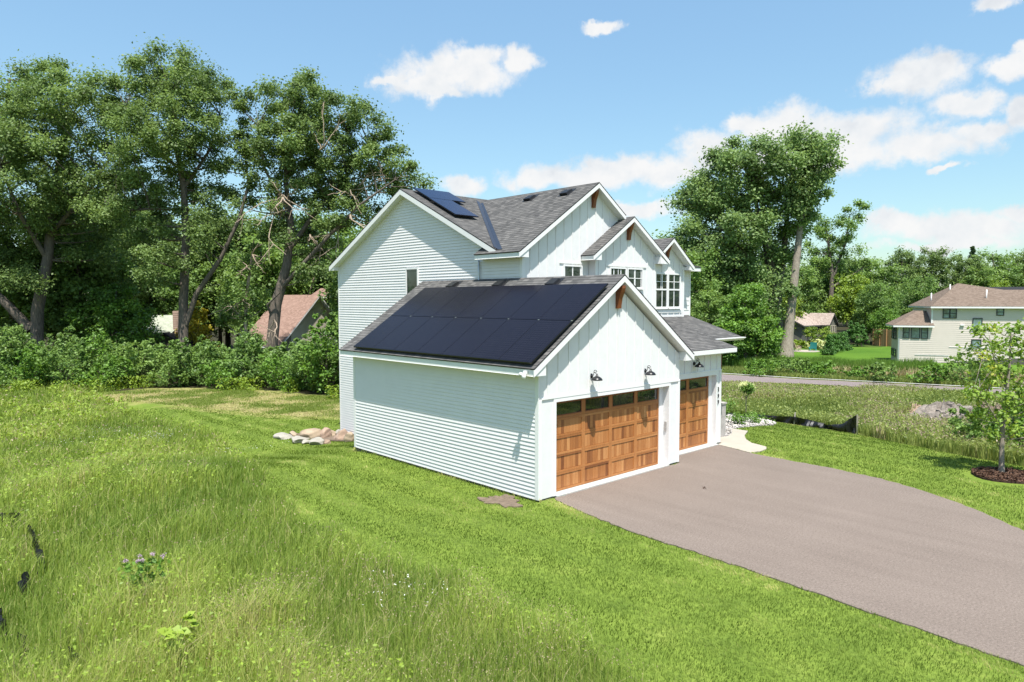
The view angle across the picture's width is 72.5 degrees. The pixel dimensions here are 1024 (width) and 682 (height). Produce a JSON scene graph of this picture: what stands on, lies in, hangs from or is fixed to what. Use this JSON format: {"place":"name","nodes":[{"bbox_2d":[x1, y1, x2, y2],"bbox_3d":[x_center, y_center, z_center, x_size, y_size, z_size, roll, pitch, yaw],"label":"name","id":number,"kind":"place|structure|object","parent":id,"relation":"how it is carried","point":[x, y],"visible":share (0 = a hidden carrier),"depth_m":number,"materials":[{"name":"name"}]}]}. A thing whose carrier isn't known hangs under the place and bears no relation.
{"place":"outdoors","nodes":[
{"label":"outdoors","id":0,"kind":"place"},
{"bbox_2d":[100,388,339,416],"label":"thin grass","id":1,"kind":"structure","parent":0,"point":[245,394],"depth_m":44.38,"materials":[{"name":"green plant"}]},
{"bbox_2d":[0,380,654,681],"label":"meadow grass","id":2,"kind":"structure","parent":0,"point":[236,470],"depth_m":12.03,"materials":[{"name":"green plant"}]},
{"bbox_2d":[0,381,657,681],"bbox_3d":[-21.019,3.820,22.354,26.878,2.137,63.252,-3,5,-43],"label":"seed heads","id":3,"kind":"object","parent":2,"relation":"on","point":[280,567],"visible":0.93,"depth_m":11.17,"materials":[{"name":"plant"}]},
{"bbox_2d":[0,317,1023,681],"bbox_3d":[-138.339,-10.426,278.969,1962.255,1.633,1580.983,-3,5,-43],"label":"ground","id":4,"kind":"structure","parent":0,"point":[866,351],"depth_m":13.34,"materials":[{"name":"green plant"}]},
{"bbox_2d":[0,323,34,378],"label":"sapling","id":5,"kind":"object","parent":4,"relation":"on","point":[10,342],"visible":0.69,"depth_m":50.88,"materials":[{"name":"green plant"}]},
{"bbox_2d":[0,357,40,392],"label":"bush","id":6,"kind":"object","parent":4,"relation":"on","point":[3,380],"visible":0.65,"depth_m":49.25,"materials":[{"name":"green plant"}]},
{"bbox_2d":[0,65,40,195],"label":"oak tree","id":7,"kind":"object","parent":4,"relation":"on","point":[11,83],"visible":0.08,"depth_m":70.15,"materials":[{"name":"green plant"}]},
{"bbox_2d":[0,344,70,387],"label":"bush","id":8,"kind":"object","parent":4,"relation":"on","point":[28,357],"visible":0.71,"depth_m":50.16,"materials":[{"name":"green plant"}]},
{"bbox_2d":[0,512,79,670],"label":"silt fence","id":9,"kind":"object","parent":4,"relation":"on","point":[23,581],"visible":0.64,"depth_m":12.26,"materials":[{"name":"black fabric"}]},
{"bbox_2d":[0,214,84,340],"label":"oak tree","id":10,"kind":"object","parent":4,"relation":"on","point":[10,321],"visible":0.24,"depth_m":62.77,"materials":[{"name":"green plant"}]},
{"bbox_2d":[0,325,85,382],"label":"bush","id":11,"kind":"object","parent":4,"relation":"on","point":[60,337],"visible":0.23,"depth_m":54.58,"materials":[{"name":"green plant"}]},
{"bbox_2d":[2,271,91,349],"bbox_3d":[-43.635,-2.023,66.091,8.564,9.904,7.342,-2,4,-32],"label":"maple tree","id":12,"kind":"object","parent":4,"relation":"on","point":[47,331],"visible":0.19,"depth_m":64.83,"materials":[{"name":"green plant"}]},
{"bbox_2d":[0,49,138,351],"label":"oak tree","id":13,"kind":"object","parent":4,"relation":"on","point":[60,198],"visible":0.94,"depth_m":58.31,"materials":[{"name":"green plant"}]},
{"bbox_2d":[36,337,105,386],"bbox_3d":[-31.845,1.898,50.771,4.688,4.346,5.268,-3,5,-43],"label":"bush","id":14,"kind":"object","parent":4,"relation":"on","point":[74,365],"visible":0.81,"depth_m":50.22,"materials":[{"name":"green plant"}]},
{"bbox_2d":[3,222,148,336],"bbox_3d":[-40.874,-4.712,66.697,11.994,15.377,11.121,0,3,-7],"label":"oak tree","id":15,"kind":"object","parent":4,"relation":"on","point":[80,283],"visible":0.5,"depth_m":63.92,"materials":[{"name":"green plant"}]},
{"bbox_2d":[74,325,116,373],"bbox_3d":[-31.226,1.263,52.693,2.889,4.888,3.115,-3,5,-43],"label":"sapling","id":16,"kind":"object","parent":4,"relation":"on","point":[95,343],"visible":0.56,"depth_m":52.28,"materials":[{"name":"green plant"}]},
{"bbox_2d":[74,353,138,388],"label":"bush","id":17,"kind":"object","parent":4,"relation":"on","point":[113,364],"visible":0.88,"depth_m":50.13,"materials":[{"name":"green plant"}]},
{"bbox_2d":[59,282,168,355],"bbox_3d":[-36.889,-1.240,64.944,8.972,8.587,7.858,-2,4,-29],"label":"round tree","id":18,"kind":"object","parent":4,"relation":"on","point":[135,326],"visible":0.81,"depth_m":63.55,"materials":[{"name":"green plant"}]},
{"bbox_2d":[63,181,164,336],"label":"oak tree","id":19,"kind":"object","parent":4,"relation":"on","point":[145,292],"visible":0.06,"depth_m":72.43,"materials":[{"name":"green plant"}]},
{"bbox_2d":[96,337,165,385],"bbox_3d":[-28.566,1.608,52.476,4.982,3.871,4.882,-3,5,-43],"label":"bush","id":20,"kind":"object","parent":4,"relation":"on","point":[129,350],"visible":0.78,"depth_m":52.15,"materials":[{"name":"green plant"}]},
{"bbox_2d":[117,552,170,606],"bbox_3d":[-6.090,3.947,11.458,0.818,0.957,0.397,0,3,8],"label":"milkweed plant","id":21,"kind":"object","parent":4,"relation":"on","point":[128,566],"visible":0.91,"depth_m":11.47,"materials":[{"name":"green plant"}]},
{"bbox_2d":[112,311,198,359],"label":"house","id":22,"kind":"structure","parent":4,"relation":"on","point":[168,324],"depth_m":71.46,"materials":[{"name":"grey"}]},
{"bbox_2d":[137,339,199,379],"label":"bush","id":23,"kind":"object","parent":4,"relation":"on","point":[162,349],"visible":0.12,"depth_m":55.07,"materials":[{"name":"green plant"}]},
{"bbox_2d":[144,352,197,386],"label":"bush","id":24,"kind":"object","parent":4,"relation":"on","point":[165,378],"visible":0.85,"depth_m":50.94,"materials":[{"name":"green plant"}]},
{"bbox_2d":[133,253,211,325],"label":"oak tree","id":25,"kind":"object","parent":4,"relation":"on","point":[165,303],"visible":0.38,"depth_m":76.86,"materials":[{"name":"green plant"}]},
{"bbox_2d":[10,375,339,398],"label":"bush edge weeds","id":26,"kind":"object","parent":4,"relation":"on","point":[241,386],"visible":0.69,"depth_m":49.19,"materials":[{"name":"green plant"}]},
{"bbox_2d":[80,32,273,353],"bbox_3d":[-28.153,-11.188,58.190,13.226,28.632,13.185,-3,5,-43],"label":"maple tree","id":27,"kind":"object","parent":4,"relation":"on","point":[168,89],"visible":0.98,"depth_m":56.77,"materials":[{"name":"green plant"}]},
{"bbox_2d":[157,611,199,669],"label":"broadleaf plant","id":28,"kind":"object","parent":4,"relation":"on","point":[165,631],"visible":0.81,"depth_m":9.58,"materials":[{"name":"green plant"}]},
{"bbox_2d":[175,300,217,346],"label":"golden shrub","id":29,"kind":"object","parent":4,"relation":"on","point":[198,332],"visible":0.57,"depth_m":71.42,"materials":[{"name":"yellow plant"}]},
{"bbox_2d":[168,334,226,385],"bbox_3d":[-23.398,1.480,52.364,4.442,4.096,4.515,-3,5,-43],"label":"bush","id":30,"kind":"object","parent":4,"relation":"on","point":[199,378],"visible":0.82,"depth_m":51.42,"materials":[{"name":"green plant"}]},
{"bbox_2d":[164,202,250,341],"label":"oak tree","id":31,"kind":"object","parent":4,"relation":"on","point":[212,258],"visible":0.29,"depth_m":81.78,"materials":[{"name":"green plant"}]},
{"bbox_2d":[189,254,233,346],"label":"maple tree","id":32,"kind":"object","parent":4,"relation":"on","point":[207,299],"visible":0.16,"depth_m":80.98,"materials":[{"name":"green plant"}]},
{"bbox_2d":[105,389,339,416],"bbox_3d":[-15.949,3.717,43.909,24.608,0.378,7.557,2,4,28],"label":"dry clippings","id":33,"kind":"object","parent":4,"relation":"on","point":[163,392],"visible":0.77,"depth_m":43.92,"materials":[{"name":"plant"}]},
{"bbox_2d":[197,359,249,388],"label":"bush","id":34,"kind":"object","parent":4,"relation":"on","point":[227,374],"visible":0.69,"depth_m":50.15,"materials":[{"name":"green plant"}]},
{"bbox_2d":[191,339,264,378],"bbox_3d":[-22.873,1.684,55.673,6.927,3.885,6.503,-3,5,-43],"label":"bush","id":35,"kind":"object","parent":4,"relation":"on","point":[217,353],"visible":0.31,"depth_m":54.56,"materials":[{"name":"green plant"}]},
{"bbox_2d":[200,211,258,336],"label":"oak tree","id":36,"kind":"object","parent":4,"relation":"on","point":[238,233],"visible":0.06,"depth_m":85.68,"materials":[{"name":"green plant"}]},
{"bbox_2d":[203,253,272,334],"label":"oak tree","id":37,"kind":"object","parent":4,"relation":"on","point":[216,305],"visible":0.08,"depth_m":80.03,"materials":[{"name":"green plant"}]},
{"bbox_2d":[210,240,272,342],"bbox_3d":[-23.189,-2.850,60.213,5.390,11.717,6.491,-1,3,-13],"label":"leafy tree","id":38,"kind":"object","parent":4,"relation":"on","point":[245,287],"visible":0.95,"depth_m":59.88,"materials":[{"name":"plant"}]},
{"bbox_2d":[227,319,269,373],"bbox_3d":[-19.985,0.994,53.128,3.325,5.351,3.182,-3,5,-43],"label":"sapling","id":39,"kind":"object","parent":4,"relation":"on","point":[246,336],"visible":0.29,"depth_m":52.89,"materials":[{"name":"green plant"}]},
{"bbox_2d":[221,337,279,385],"bbox_3d":[-19.141,1.645,51.606,4.433,3.836,4.385,1,3,14],"label":"bush","id":40,"kind":"object","parent":4,"relation":"on","point":[249,359],"visible":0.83,"depth_m":51.25,"materials":[{"name":"green plant"}]},
{"bbox_2d":[214,231,322,338],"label":"maple tree","id":41,"kind":"object","parent":4,"relation":"on","point":[270,271],"visible":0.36,"depth_m":76.66,"materials":[{"name":"green plant"}]},
{"bbox_2d":[255,354,306,390],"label":"bush","id":42,"kind":"object","parent":4,"relation":"on","point":[278,377],"visible":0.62,"depth_m":49.25,"materials":[{"name":"green plant"}]},
{"bbox_2d":[250,288,337,354],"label":"brown roofed house","id":43,"kind":"structure","parent":4,"relation":"on","point":[297,319],"depth_m":71.70,"materials":[{"name":"brown"}]},
{"bbox_2d":[279,334,335,391],"bbox_3d":[-14.094,1.657,49.219,4.387,4.418,4.190,0,3,-4],"label":"bush","id":44,"kind":"object","parent":4,"relation":"on","point":[296,363],"visible":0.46,"depth_m":48.47,"materials":[{"name":"green plant"}]},
{"bbox_2d":[279,261,336,308],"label":"maple tree","id":45,"kind":"object","parent":4,"relation":"on","point":[319,281],"visible":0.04,"depth_m":80.60,"materials":[{"name":"green plant"}]},
{"bbox_2d":[268,201,359,292],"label":"oak tree","id":46,"kind":"object","parent":4,"relation":"on","point":[310,260],"visible":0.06,"depth_m":81.03,"materials":[{"name":"green plant"}]},
{"bbox_2d":[296,313,339,394],"bbox_3d":[-12.116,0.853,47.169,4.798,5.928,4.807,-3,5,-43],"label":"bush","id":47,"kind":"object","parent":4,"relation":"on","point":[318,353],"visible":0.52,"depth_m":46.59,"materials":[{"name":"green plant"}]},
{"bbox_2d":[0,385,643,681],"bbox_3d":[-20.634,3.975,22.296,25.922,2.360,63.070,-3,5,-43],"label":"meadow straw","id":48,"kind":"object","parent":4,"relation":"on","point":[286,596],"visible":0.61,"depth_m":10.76,"materials":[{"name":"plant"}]},
{"bbox_2d":[220,64,441,373],"bbox_3d":[-15.049,-9.568,57.110,15.417,25.632,15.332,-3,5,-43],"label":"oak tree","id":49,"kind":"object","parent":4,"relation":"on","point":[313,118],"visible":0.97,"depth_m":56.15,"materials":[{"name":"green plant"}]},
{"bbox_2d":[326,311,339,388],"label":"bush","id":50,"kind":"object","parent":4,"relation":"on","point":[334,325],"visible":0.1,"depth_m":45.52,"materials":[{"name":"green plant"}]},
{"bbox_2d":[318,214,369,323],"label":"oak tree","id":51,"kind":"object","parent":4,"relation":"on","point":[332,290],"visible":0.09,"depth_m":69.56,"materials":[{"name":"green plant"}]},
{"bbox_2d":[477,494,522,507],"bbox_3d":[-0.285,4.119,17.907,0.894,0.096,1.402,-1,4,-22],"label":"dirt patch","id":52,"kind":"object","parent":4,"relation":"on","point":[504,501],"visible":1,"depth_m":17.94,"materials":[{"name":"brown soil"}]},
{"bbox_2d":[329,182,745,501],"bbox_3d":[-0.131,-0.269,27.519,13.691,11.359,16.218,-3,5,-43],"label":"farmhouse","id":53,"kind":"object","parent":4,"relation":"on","point":[481,341],"visible":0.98,"depth_m":21.71,"materials":[{"name":"white"}]},
{"bbox_2d":[405,268,418,293],"bbox_3d":[-3.836,-2.052,26.857,0.060,1.510,0.810,-3,5,-43],"label":"window","id":54,"kind":"structure","parent":53,"relation":"in","point":[411,274],"depth_m":26.86,"materials":[{"name":"white glass"}]},
{"bbox_2d":[563,264,582,275],"bbox_3d":[2.096,-2.205,24.079,0.970,0.830,0.045,-3,5,-43],"label":"window","id":55,"kind":"structure","parent":53,"relation":"in","point":[567,269],"depth_m":24.06,"materials":[{"name":"white glass"}]},
{"bbox_2d":[556,387,658,490],"bbox_3d":[2.800,2.694,20.036,4.720,2.433,0.070,-3,5,-43],"label":"garage door","id":56,"kind":"structure","parent":53,"relation":"in","point":[605,436],"depth_m":19.87,"materials":[{"name":"brown wood"}]},
{"bbox_2d":[627,268,643,289],"bbox_3d":[4.587,-2.312,25.950,1.010,0.795,0.075,-3,5,-43],"label":"window","id":57,"kind":"structure","parent":53,"relation":"in","point":[630,271],"depth_m":26.04,"materials":[{"name":"white glass"}]},
{"bbox_2d":[656,272,668,308],"bbox_3d":[5.810,-1.950,27.199,0.940,1.415,0.075,-3,5,-43],"label":"window","id":58,"kind":"structure","parent":53,"relation":"in","point":[661,297],"depth_m":27.27,"materials":[{"name":"white glass"}]},
{"bbox_2d":[668,273,681,308],"bbox_3d":[6.467,-1.986,27.814,0.940,1.415,0.075,-3,5,-43],"label":"window","id":59,"kind":"structure","parent":53,"relation":"in","point":[674,288],"depth_m":27.85,"materials":[{"name":"white glass"}]},
{"bbox_2d":[679,376,707,449],"bbox_3d":[5.969,2.470,23.887,2.640,2.433,0.070,-3,5,-43],"label":"garage door","id":60,"kind":"structure","parent":53,"relation":"in","point":[693,424],"depth_m":24.15,"materials":[{"name":"brown wood"}]},
{"bbox_2d":[680,244,730,322],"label":"oak tree","id":61,"kind":"object","parent":4,"relation":"on","point":[699,279],"visible":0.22,"depth_m":77.65,"materials":[{"name":"green plant"}]},
{"bbox_2d":[690,287,730,323],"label":"maple tree","id":62,"kind":"object","parent":4,"relation":"on","point":[710,309],"visible":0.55,"depth_m":73.25,"materials":[{"name":"green plant"}]},
{"bbox_2d":[719,428,766,452],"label":"walkway","id":63,"kind":"structure","parent":4,"relation":"on","point":[736,439],"depth_m":24.88,"materials":[{"name":"concrete"}]},
{"bbox_2d":[712,281,787,362],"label":"maple tree","id":64,"kind":"object","parent":4,"relation":"on","point":[762,335],"visible":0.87,"depth_m":65.43,"materials":[{"name":"green plant"}]},
{"bbox_2d":[725,414,775,436],"bbox_3d":[9.144,3.653,30.547,7.670,0.664,4.900,-3,5,-43],"label":"gravel bed","id":65,"kind":"object","parent":4,"relation":"on","point":[748,426],"visible":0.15,"depth_m":28.83,"materials":[{"name":"grey stone"}]},
{"bbox_2d":[660,115,853,354],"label":"cottonwood tree","id":66,"kind":"object","parent":4,"relation":"on","point":[709,201],"visible":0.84,"depth_m":80.10,"materials":[{"name":"green plant"}]},
{"bbox_2d":[743,357,780,376],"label":"bush","id":67,"kind":"object","parent":4,"relation":"on","point":[752,366],"visible":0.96,"depth_m":59.32,"materials":[{"name":"green plant"}]},
{"bbox_2d":[770,355,813,374],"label":"bush","id":68,"kind":"object","parent":4,"relation":"on","point":[792,364],"visible":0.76,"depth_m":58.86,"materials":[{"name":"green plant"}]},
{"bbox_2d":[727,412,857,433],"bbox_3d":[12.461,3.441,31.817,0.350,1.200,7.216,-2,4,-31],"label":"silt fence","id":69,"kind":"object","parent":4,"relation":"on","point":[850,425],"visible":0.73,"depth_m":30.42,"materials":[{"name":"black fabric"}]},
{"bbox_2d":[765,311,838,341],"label":"grey house","id":70,"kind":"structure","parent":4,"relation":"on","point":[819,321],"depth_m":106.34,"materials":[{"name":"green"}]},
{"bbox_2d":[784,263,829,313],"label":"maple tree","id":71,"kind":"object","parent":4,"relation":"on","point":[811,297],"visible":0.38,"depth_m":116.63,"materials":[{"name":"green plant"}]},
{"bbox_2d":[778,128,849,356],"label":"cottonwood tree","id":72,"kind":"object","parent":4,"relation":"on","point":[809,197],"visible":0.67,"depth_m":79.41,"materials":[{"name":"green plant"}]},
{"bbox_2d":[802,359,843,376],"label":"bush","id":73,"kind":"object","parent":4,"relation":"on","point":[821,367],"visible":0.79,"depth_m":57.73,"materials":[{"name":"green plant"}]},
{"bbox_2d":[790,256,856,318],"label":"oak tree","id":74,"kind":"object","parent":4,"relation":"on","point":[842,273],"visible":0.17,"depth_m":121.20,"materials":[{"name":"green plant"}]},
{"bbox_2d":[722,352,936,374],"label":"cattail reeds","id":75,"kind":"object","parent":4,"relation":"on","point":[912,365],"visible":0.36,"depth_m":61.13,"materials":[{"name":"green plant"}]},
{"bbox_2d":[801,198,886,312],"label":"poplar tree","id":76,"kind":"object","parent":4,"relation":"on","point":[828,252],"visible":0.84,"depth_m":118.77,"materials":[{"name":"green plant"}]},
{"bbox_2d":[820,271,873,337],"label":"round tree","id":77,"kind":"object","parent":4,"relation":"on","point":[847,299],"visible":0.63,"depth_m":111.03,"materials":[{"name":"green plant"}]},
{"bbox_2d":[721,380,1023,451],"bbox_3d":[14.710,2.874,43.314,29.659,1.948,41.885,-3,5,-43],"label":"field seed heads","id":78,"kind":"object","parent":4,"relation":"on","point":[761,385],"visible":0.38,"depth_m":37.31,"materials":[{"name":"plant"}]},
{"bbox_2d":[722,365,1023,389],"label":"roadside grass","id":79,"kind":"structure","parent":4,"relation":"on","point":[738,370],"depth_m":55.59,"materials":[{"name":"green plant"}]},
{"bbox_2d":[848,278,907,329],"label":"oak tree","id":80,"kind":"object","parent":4,"relation":"on","point":[879,301],"visible":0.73,"depth_m":103.31,"materials":[{"name":"green plant"}]},
{"bbox_2d":[846,256,912,331],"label":"maple tree","id":81,"kind":"object","parent":4,"relation":"on","point":[883,273],"visible":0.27,"depth_m":137.04,"materials":[{"name":"green plant"}]},
{"bbox_2d":[872,328,891,346],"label":"cedar fence","id":82,"kind":"object","parent":4,"relation":"on","point":[884,339],"visible":0.88,"depth_m":98.08,"materials":[{"name":"brown wood"}]},
{"bbox_2d":[866,361,898,382],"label":"bush","id":83,"kind":"object","parent":4,"relation":"on","point":[880,370],"visible":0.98,"depth_m":53.61,"materials":[{"name":"green plant"}]},
{"bbox_2d":[865,306,901,339],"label":"round tree","id":84,"kind":"object","parent":4,"relation":"on","point":[885,318],"visible":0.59,"depth_m":99.59,"materials":[{"name":"green plant"}]},
{"bbox_2d":[878,245,928,314],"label":"oak tree","id":85,"kind":"object","parent":4,"relation":"on","point":[911,268],"visible":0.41,"depth_m":148.19,"materials":[{"name":"green plant"}]},
{"bbox_2d":[895,273,939,315],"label":"oak tree","id":86,"kind":"object","parent":4,"relation":"on","point":[917,290],"visible":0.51,"depth_m":118.67,"materials":[{"name":"green plant"}]},
{"bbox_2d":[825,363,1023,381],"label":"dry reeds","id":87,"kind":"object","parent":4,"relation":"on","point":[909,372],"visible":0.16,"depth_m":55.90,"materials":[{"name":"green plant"}]},
{"bbox_2d":[906,362,953,381],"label":"bush","id":88,"kind":"object","parent":4,"relation":"on","point":[938,369],"visible":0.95,"depth_m":52.34,"materials":[{"name":"green plant"}]},
{"bbox_2d":[914,245,965,292],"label":"oak tree","id":89,"kind":"object","parent":4,"relation":"on","point":[935,262],"visible":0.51,"depth_m":149.00,"materials":[{"name":"green plant"}]},
{"bbox_2d":[885,283,1023,364],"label":"beige house","id":90,"kind":"structure","parent":4,"relation":"on","point":[933,325],"depth_m":70.63,"materials":[{"name":"beige"}]},
{"bbox_2d":[910,400,1008,420],"bbox_3d":[23.949,3.745,35.090,8.276,1.371,4.770,2,4,34],"label":"rubble pile","id":91,"kind":"object","parent":4,"relation":"on","point":[936,408],"visible":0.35,"depth_m":35.89,"materials":[{"name":"grey stone"}]},
{"bbox_2d":[942,253,990,287],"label":"oak tree","id":92,"kind":"object","parent":4,"relation":"on","point":[955,275],"visible":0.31,"depth_m":153.40,"materials":[{"name":"green plant"}]},
{"bbox_2d":[941,351,993,386],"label":"bush","id":93,"kind":"object","parent":4,"relation":"on","point":[958,370],"visible":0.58,"depth_m":51.76,"materials":[{"name":"green plant"}]},
{"bbox_2d":[952,264,1010,286],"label":"maple tree","id":94,"kind":"object","parent":4,"relation":"on","point":[983,280],"visible":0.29,"depth_m":148.85,"materials":[{"name":"green plant"}]},
{"bbox_2d":[945,406,1022,442],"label":"bush","id":95,"kind":"object","parent":4,"relation":"on","point":[956,422],"visible":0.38,"depth_m":25.96,"materials":[{"name":"green plant"}]},
{"bbox_2d":[955,317,1023,472],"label":"young maple tree","id":96,"kind":"object","parent":4,"relation":"on","point":[1007,402],"visible":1,"depth_m":20.55,"materials":[{"name":"green plant"}]},
{"bbox_2d":[971,468,1023,483],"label":"mulch ring","id":97,"kind":"object","parent":4,"relation":"on","point":[1002,481],"visible":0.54,"depth_m":19.74,"materials":[{"name":"brown wood"}]},
{"bbox_2d":[971,466,1023,481],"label":"mulch chips","id":98,"kind":"object","parent":97,"relation":"on","point":[1009,472],"visible":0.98,"depth_m":20.32,"materials":[{"name":"brown wood"}]},
{"bbox_2d":[972,247,1023,286],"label":"oak tree","id":99,"kind":"object","parent":4,"relation":"on","point":[995,258],"visible":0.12,"depth_m":156.33,"materials":[{"name":"green plant"}]},
{"bbox_2d":[972,398,1023,448],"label":"bush","id":100,"kind":"object","parent":4,"relation":"on","point":[991,425],"visible":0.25,"depth_m":24.04,"materials":[{"name":"green plant"}]},
{"bbox_2d":[997,259,1023,286],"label":"oak tree","id":101,"kind":"object","parent":4,"relation":"on","point":[1016,281],"visible":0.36,"depth_m":148.31,"materials":[{"name":"green plant"}]},
{"bbox_2d":[0,0,1023,302],"label":"sky","id":102,"kind":"structure","parent":0,"point":[497,98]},
{"bbox_2d":[555,445,1023,666],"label":"driveway","id":103,"kind":"structure","parent":0,"point":[942,567],"depth_m":15.24,"materials":[{"name":"grey asphalt"}]},
{"bbox_2d":[722,374,1013,391],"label":"road","id":104,"kind":"structure","parent":0,"point":[725,377],"depth_m":54.62,"materials":[{"name":"grey asphalt"}]},
{"bbox_2d":[721,380,1023,465],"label":"field grass","id":105,"kind":"structure","parent":0,"point":[977,450],"depth_m":37.29,"materials":[{"name":"green plant"}]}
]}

